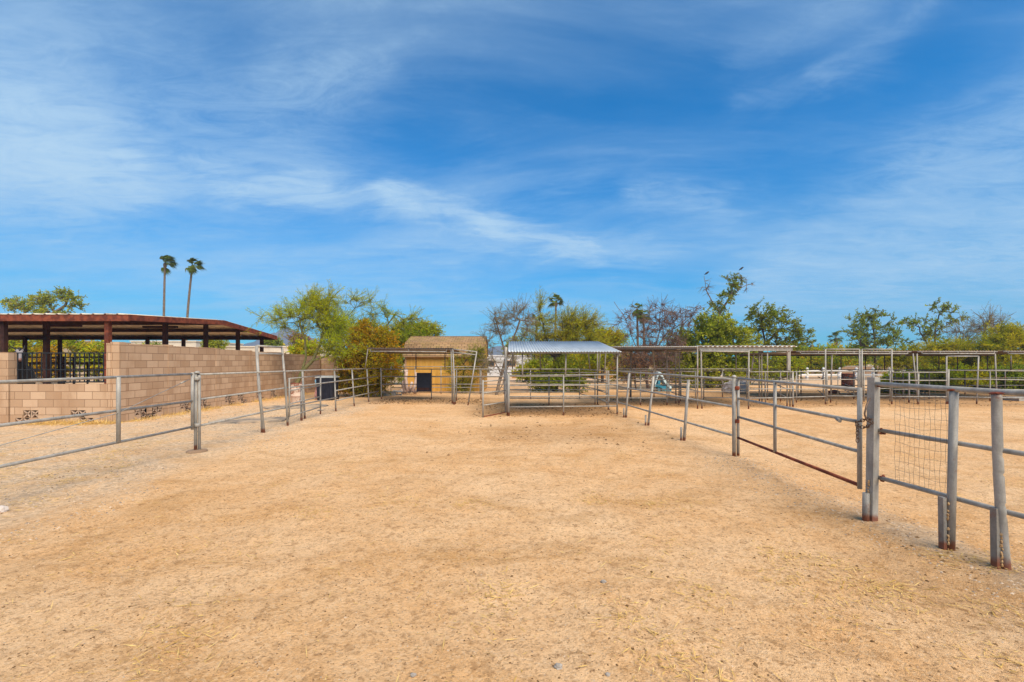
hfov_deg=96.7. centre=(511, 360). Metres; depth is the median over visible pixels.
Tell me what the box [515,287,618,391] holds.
windswept palo verde
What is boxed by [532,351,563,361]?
distant tree
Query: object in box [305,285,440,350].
palo verde
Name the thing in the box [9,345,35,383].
horse
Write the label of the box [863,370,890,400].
pipe gate
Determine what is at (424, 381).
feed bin
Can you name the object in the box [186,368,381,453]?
pipe fence
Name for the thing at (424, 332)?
leafy tree
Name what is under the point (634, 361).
dry shrub
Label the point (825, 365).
passage frame
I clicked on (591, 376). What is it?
round bush
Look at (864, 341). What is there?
leafy tree
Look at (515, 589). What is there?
pebbles
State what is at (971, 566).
gravel
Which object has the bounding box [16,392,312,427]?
dry grass
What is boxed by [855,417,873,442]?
gate chain
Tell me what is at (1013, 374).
round bush
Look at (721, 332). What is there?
olive tree
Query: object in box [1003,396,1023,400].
concrete slab
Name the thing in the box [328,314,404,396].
golden bush
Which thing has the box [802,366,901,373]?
wall
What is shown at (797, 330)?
dark green tree
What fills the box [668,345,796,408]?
shade shelter
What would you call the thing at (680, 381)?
pipe fence
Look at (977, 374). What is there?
passage frame
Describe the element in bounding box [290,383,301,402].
oil drum
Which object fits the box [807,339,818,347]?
fan palm
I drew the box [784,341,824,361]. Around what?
round bush
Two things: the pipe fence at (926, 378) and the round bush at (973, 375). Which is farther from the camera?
the round bush at (973, 375)
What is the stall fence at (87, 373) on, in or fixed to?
on the ground at (180, 503)
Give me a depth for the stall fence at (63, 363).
19.58 m
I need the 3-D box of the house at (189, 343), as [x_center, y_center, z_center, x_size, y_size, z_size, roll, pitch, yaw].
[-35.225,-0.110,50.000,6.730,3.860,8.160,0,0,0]
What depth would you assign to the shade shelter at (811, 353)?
18.87 m
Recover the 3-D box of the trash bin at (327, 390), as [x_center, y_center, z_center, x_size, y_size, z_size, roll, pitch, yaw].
[-7.662,1.123,18.920,0.760,0.995,0.740,0,0,0]
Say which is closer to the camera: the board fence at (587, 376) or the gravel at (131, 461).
the gravel at (131, 461)
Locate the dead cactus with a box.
[400,368,417,393]
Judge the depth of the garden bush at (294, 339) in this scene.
47.62 m
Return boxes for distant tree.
[501,336,531,360]
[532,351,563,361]
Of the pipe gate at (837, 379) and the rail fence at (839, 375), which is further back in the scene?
the rail fence at (839, 375)
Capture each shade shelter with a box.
[365,348,460,403]
[604,346,697,408]
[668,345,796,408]
[738,351,910,402]
[835,351,997,397]
[905,351,1023,388]
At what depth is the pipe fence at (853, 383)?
19.19 m
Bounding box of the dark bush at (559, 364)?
[526,354,590,392]
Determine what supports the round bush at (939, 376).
on the ground at (180, 503)
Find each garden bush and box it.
[8,340,29,351]
[10,340,66,377]
[28,344,72,383]
[62,340,92,376]
[79,340,103,380]
[136,340,161,344]
[200,340,229,349]
[264,336,284,345]
[283,330,312,345]
[283,337,327,355]
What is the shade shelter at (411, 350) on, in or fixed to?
on the ground at (180, 503)
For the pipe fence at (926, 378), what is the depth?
19.18 m
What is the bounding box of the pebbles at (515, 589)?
[1,407,1021,681]
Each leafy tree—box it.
[375,316,445,383]
[837,305,912,373]
[894,297,969,344]
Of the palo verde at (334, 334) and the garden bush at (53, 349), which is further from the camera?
the garden bush at (53, 349)
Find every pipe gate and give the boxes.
[0,372,193,467]
[288,375,323,417]
[453,369,456,404]
[482,379,505,416]
[668,371,695,401]
[703,369,746,399]
[735,377,861,488]
[826,370,858,400]
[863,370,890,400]
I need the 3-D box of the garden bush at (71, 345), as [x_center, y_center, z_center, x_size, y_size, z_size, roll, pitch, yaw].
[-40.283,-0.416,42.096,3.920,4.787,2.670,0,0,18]
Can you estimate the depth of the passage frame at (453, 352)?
16.59 m
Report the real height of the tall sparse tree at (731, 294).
7.780 m
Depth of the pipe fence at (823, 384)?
19.18 m
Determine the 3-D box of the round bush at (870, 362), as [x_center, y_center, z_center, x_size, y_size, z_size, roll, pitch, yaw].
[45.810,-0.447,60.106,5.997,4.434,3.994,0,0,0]
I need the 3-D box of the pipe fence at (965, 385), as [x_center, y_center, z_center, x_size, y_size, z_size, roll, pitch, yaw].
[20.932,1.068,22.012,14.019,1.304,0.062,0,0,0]
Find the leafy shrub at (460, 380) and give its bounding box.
[438,340,490,393]
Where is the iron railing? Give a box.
[17,352,105,383]
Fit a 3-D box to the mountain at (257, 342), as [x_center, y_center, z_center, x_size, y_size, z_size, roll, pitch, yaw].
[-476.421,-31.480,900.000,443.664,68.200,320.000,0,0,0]
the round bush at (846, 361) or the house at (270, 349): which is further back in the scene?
the round bush at (846, 361)
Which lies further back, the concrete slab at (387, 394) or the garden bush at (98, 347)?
the garden bush at (98, 347)
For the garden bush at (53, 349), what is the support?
on the ground at (180, 503)
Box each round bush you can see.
[508,357,559,382]
[552,354,600,378]
[605,356,651,381]
[760,356,808,380]
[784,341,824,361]
[799,350,845,373]
[808,341,857,365]
[844,342,881,365]
[880,367,923,393]
[910,362,961,392]
[944,361,994,386]
[983,359,1023,388]
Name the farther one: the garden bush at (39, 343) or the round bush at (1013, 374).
the garden bush at (39, 343)
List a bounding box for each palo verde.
[244,279,366,382]
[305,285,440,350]
[470,293,543,394]
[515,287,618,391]
[871,342,931,373]
[917,334,983,373]
[932,300,1013,343]
[958,317,1023,368]
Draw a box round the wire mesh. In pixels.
[894,388,947,489]
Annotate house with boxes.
[62,341,130,373]
[130,341,243,346]
[222,346,331,356]
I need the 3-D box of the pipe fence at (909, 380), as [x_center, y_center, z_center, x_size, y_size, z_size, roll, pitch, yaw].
[15.123,1.066,17.255,2.024,1.309,0.748,0,0,0]
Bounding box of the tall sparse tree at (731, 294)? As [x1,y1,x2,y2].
[698,272,753,340]
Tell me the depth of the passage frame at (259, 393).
10.26 m
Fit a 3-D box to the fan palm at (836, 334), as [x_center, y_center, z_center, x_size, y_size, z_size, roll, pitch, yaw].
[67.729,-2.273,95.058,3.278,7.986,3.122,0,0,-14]
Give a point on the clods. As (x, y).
(756, 664)
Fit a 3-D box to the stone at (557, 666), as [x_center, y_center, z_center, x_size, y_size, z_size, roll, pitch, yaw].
[0.243,1.607,2.393,0.047,0.031,0.036,0,0,0]
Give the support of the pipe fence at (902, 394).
on the ground at (180, 503)
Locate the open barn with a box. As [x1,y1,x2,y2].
[0,313,276,383]
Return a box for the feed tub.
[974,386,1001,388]
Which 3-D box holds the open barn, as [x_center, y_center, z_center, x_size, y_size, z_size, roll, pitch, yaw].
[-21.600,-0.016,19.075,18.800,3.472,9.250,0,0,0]
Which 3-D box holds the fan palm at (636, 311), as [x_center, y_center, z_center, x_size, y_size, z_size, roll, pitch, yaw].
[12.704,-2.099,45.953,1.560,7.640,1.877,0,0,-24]
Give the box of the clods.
[24,455,1023,677]
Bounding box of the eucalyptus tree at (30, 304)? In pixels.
[0,285,89,377]
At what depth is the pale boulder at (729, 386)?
22.68 m
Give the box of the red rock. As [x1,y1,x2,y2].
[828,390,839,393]
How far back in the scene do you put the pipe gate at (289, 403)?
12.15 m
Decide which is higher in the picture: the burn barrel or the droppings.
the burn barrel
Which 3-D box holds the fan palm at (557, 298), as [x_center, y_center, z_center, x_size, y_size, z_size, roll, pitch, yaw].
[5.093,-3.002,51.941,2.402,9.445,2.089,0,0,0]
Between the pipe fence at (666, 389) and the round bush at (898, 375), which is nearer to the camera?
the pipe fence at (666, 389)
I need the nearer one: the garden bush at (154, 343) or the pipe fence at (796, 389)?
the pipe fence at (796, 389)
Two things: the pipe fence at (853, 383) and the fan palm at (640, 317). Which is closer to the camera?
the pipe fence at (853, 383)
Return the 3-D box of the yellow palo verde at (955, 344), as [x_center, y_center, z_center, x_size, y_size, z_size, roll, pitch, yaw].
[33.062,0.132,33.978,5.262,4.368,3.793,0,0,0]
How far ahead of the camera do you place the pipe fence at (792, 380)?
15.83 m
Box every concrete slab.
[378,391,395,395]
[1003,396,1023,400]
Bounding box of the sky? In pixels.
[0,0,1023,360]
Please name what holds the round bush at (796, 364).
on the ground at (180, 503)
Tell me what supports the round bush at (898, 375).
on the ground at (180, 503)
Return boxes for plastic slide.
[654,372,671,390]
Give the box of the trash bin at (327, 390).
[315,376,339,399]
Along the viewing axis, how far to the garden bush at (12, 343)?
36.71 m
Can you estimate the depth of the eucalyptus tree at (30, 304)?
43.81 m
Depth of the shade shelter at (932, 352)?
17.87 m
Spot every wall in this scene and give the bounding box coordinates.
[0,343,110,422]
[110,342,385,422]
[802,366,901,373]
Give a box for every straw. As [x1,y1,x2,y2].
[0,421,1021,681]
[1,439,185,516]
[6,463,1023,681]
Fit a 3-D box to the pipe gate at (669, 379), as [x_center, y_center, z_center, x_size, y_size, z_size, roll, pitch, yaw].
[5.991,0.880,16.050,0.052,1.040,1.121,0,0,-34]
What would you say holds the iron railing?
on the block wall at (21, 402)
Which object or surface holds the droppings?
on the ground at (180, 503)
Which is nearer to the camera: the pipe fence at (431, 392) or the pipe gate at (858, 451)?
the pipe gate at (858, 451)
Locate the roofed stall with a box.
[504,341,620,415]
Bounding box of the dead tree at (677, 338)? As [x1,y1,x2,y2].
[607,295,708,388]
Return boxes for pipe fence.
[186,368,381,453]
[382,369,579,398]
[391,366,503,387]
[580,369,606,404]
[609,370,735,455]
[618,369,798,396]
[620,349,667,404]
[670,369,698,400]
[749,371,793,406]
[774,369,788,400]
[794,371,825,402]
[800,369,1023,393]
[818,369,824,398]
[845,369,860,398]
[862,377,1023,569]
[886,369,916,398]
[892,372,946,403]
[907,369,944,398]
[947,369,1023,403]
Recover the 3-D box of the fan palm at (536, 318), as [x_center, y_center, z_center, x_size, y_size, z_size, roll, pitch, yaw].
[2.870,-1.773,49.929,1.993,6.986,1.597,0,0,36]
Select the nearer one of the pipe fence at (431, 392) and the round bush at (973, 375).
the pipe fence at (431, 392)
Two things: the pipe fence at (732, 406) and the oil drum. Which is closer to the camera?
the pipe fence at (732, 406)
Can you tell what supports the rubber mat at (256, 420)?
on the ground at (180, 503)
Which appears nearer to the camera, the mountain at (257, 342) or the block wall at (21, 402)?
the block wall at (21, 402)
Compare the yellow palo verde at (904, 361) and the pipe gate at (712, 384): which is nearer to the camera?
the pipe gate at (712, 384)
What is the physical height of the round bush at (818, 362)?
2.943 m
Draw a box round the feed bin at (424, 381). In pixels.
[417,373,431,391]
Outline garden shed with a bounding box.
[403,336,487,390]
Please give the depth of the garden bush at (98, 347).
34.56 m
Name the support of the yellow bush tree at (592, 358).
on the ground at (180, 503)
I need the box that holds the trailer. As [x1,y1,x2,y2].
[487,355,529,375]
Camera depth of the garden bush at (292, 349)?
28.74 m
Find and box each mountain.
[243,328,343,356]
[488,346,533,359]
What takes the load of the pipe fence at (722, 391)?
on the ground at (180, 503)
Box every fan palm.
[159,255,178,315]
[185,257,205,340]
[530,314,544,359]
[547,294,563,351]
[628,303,643,352]
[637,309,648,376]
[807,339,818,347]
[827,331,843,344]
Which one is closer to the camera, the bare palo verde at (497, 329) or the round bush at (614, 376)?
the bare palo verde at (497, 329)
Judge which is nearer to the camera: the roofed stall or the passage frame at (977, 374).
the roofed stall
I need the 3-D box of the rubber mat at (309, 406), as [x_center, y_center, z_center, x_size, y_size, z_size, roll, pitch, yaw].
[-7.512,1.608,15.858,2.023,0.084,1.249,0,0,-11]
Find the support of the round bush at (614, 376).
on the ground at (180, 503)
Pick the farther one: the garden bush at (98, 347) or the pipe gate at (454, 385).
the garden bush at (98, 347)
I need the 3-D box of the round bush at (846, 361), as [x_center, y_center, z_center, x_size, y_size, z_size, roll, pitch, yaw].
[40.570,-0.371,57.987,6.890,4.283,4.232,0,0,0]
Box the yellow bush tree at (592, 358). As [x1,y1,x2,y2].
[567,325,632,381]
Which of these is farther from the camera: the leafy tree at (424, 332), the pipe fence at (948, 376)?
the leafy tree at (424, 332)
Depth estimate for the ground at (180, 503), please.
3.98 m
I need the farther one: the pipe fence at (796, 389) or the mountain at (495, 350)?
the mountain at (495, 350)
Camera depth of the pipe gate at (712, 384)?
17.59 m
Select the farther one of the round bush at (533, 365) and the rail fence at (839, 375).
the rail fence at (839, 375)
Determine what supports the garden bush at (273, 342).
on the ground at (180, 503)
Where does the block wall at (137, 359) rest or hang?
on the ground at (180, 503)
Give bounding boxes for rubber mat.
[208,417,285,424]
[263,404,328,408]
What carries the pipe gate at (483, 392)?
on the ground at (180, 503)
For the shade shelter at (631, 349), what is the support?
on the ground at (180, 503)
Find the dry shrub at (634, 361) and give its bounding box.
[609,342,677,388]
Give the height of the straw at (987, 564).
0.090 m
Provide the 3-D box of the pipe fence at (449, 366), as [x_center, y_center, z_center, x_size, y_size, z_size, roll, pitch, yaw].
[-3.136,0.990,22.212,5.588,1.460,0.058,0,0,0]
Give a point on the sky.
(455, 159)
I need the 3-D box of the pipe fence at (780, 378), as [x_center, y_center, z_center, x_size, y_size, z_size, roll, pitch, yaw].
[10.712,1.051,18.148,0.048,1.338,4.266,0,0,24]
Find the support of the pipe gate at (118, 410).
attached to the pipe fence at (197, 377)
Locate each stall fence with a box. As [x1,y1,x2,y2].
[25,357,102,383]
[29,364,102,383]
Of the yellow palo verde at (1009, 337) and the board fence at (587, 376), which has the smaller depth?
the yellow palo verde at (1009, 337)
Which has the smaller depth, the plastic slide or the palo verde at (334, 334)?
the palo verde at (334, 334)
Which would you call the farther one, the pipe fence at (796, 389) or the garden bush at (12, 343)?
the garden bush at (12, 343)
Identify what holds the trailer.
on the ground at (180, 503)
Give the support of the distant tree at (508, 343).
on the ground at (180, 503)
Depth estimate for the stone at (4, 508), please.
4.82 m
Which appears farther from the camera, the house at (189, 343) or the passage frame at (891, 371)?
the house at (189, 343)
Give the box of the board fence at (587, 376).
[512,371,623,377]
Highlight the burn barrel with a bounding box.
[841,373,854,386]
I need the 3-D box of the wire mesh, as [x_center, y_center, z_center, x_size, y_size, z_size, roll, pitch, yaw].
[3.687,0.707,4.098,0.063,0.949,0.509,0,0,-12]
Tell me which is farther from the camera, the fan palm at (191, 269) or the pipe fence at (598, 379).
the fan palm at (191, 269)
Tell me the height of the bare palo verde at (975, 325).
6.652 m
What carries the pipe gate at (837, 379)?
on the ground at (180, 503)
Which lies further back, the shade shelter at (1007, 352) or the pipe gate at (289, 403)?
the shade shelter at (1007, 352)
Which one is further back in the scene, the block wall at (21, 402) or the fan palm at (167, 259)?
the fan palm at (167, 259)
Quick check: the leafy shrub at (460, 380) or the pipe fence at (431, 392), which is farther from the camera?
the leafy shrub at (460, 380)
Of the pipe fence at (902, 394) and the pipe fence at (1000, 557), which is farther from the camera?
the pipe fence at (902, 394)
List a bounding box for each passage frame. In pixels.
[255,345,288,432]
[452,349,476,404]
[825,349,859,403]
[861,349,892,403]
[946,356,978,403]
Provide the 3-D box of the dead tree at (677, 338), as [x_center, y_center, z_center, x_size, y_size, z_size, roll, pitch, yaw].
[8.246,-1.017,25.985,5.939,5.574,3.099,0,0,0]
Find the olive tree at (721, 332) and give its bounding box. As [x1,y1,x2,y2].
[649,307,771,387]
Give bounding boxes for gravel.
[0,401,396,550]
[685,455,1023,626]
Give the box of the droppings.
[369,397,1023,455]
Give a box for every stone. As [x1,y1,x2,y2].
[0,505,8,512]
[554,663,562,669]
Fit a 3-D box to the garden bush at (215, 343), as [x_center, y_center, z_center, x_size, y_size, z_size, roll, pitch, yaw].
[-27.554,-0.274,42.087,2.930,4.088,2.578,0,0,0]
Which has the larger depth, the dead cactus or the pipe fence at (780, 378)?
the dead cactus
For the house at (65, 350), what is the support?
on the ground at (180, 503)
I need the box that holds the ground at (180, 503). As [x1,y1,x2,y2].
[0,361,1023,681]
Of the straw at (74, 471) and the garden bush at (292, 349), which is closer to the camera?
the straw at (74, 471)
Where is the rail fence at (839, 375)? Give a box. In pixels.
[721,367,903,378]
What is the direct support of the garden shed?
on the ground at (180, 503)
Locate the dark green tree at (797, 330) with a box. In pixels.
[743,296,815,382]
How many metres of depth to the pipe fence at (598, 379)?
16.43 m
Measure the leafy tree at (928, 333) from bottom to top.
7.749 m
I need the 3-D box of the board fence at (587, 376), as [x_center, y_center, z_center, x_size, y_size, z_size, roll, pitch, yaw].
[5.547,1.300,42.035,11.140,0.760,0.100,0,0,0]
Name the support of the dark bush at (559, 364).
on the ground at (180, 503)

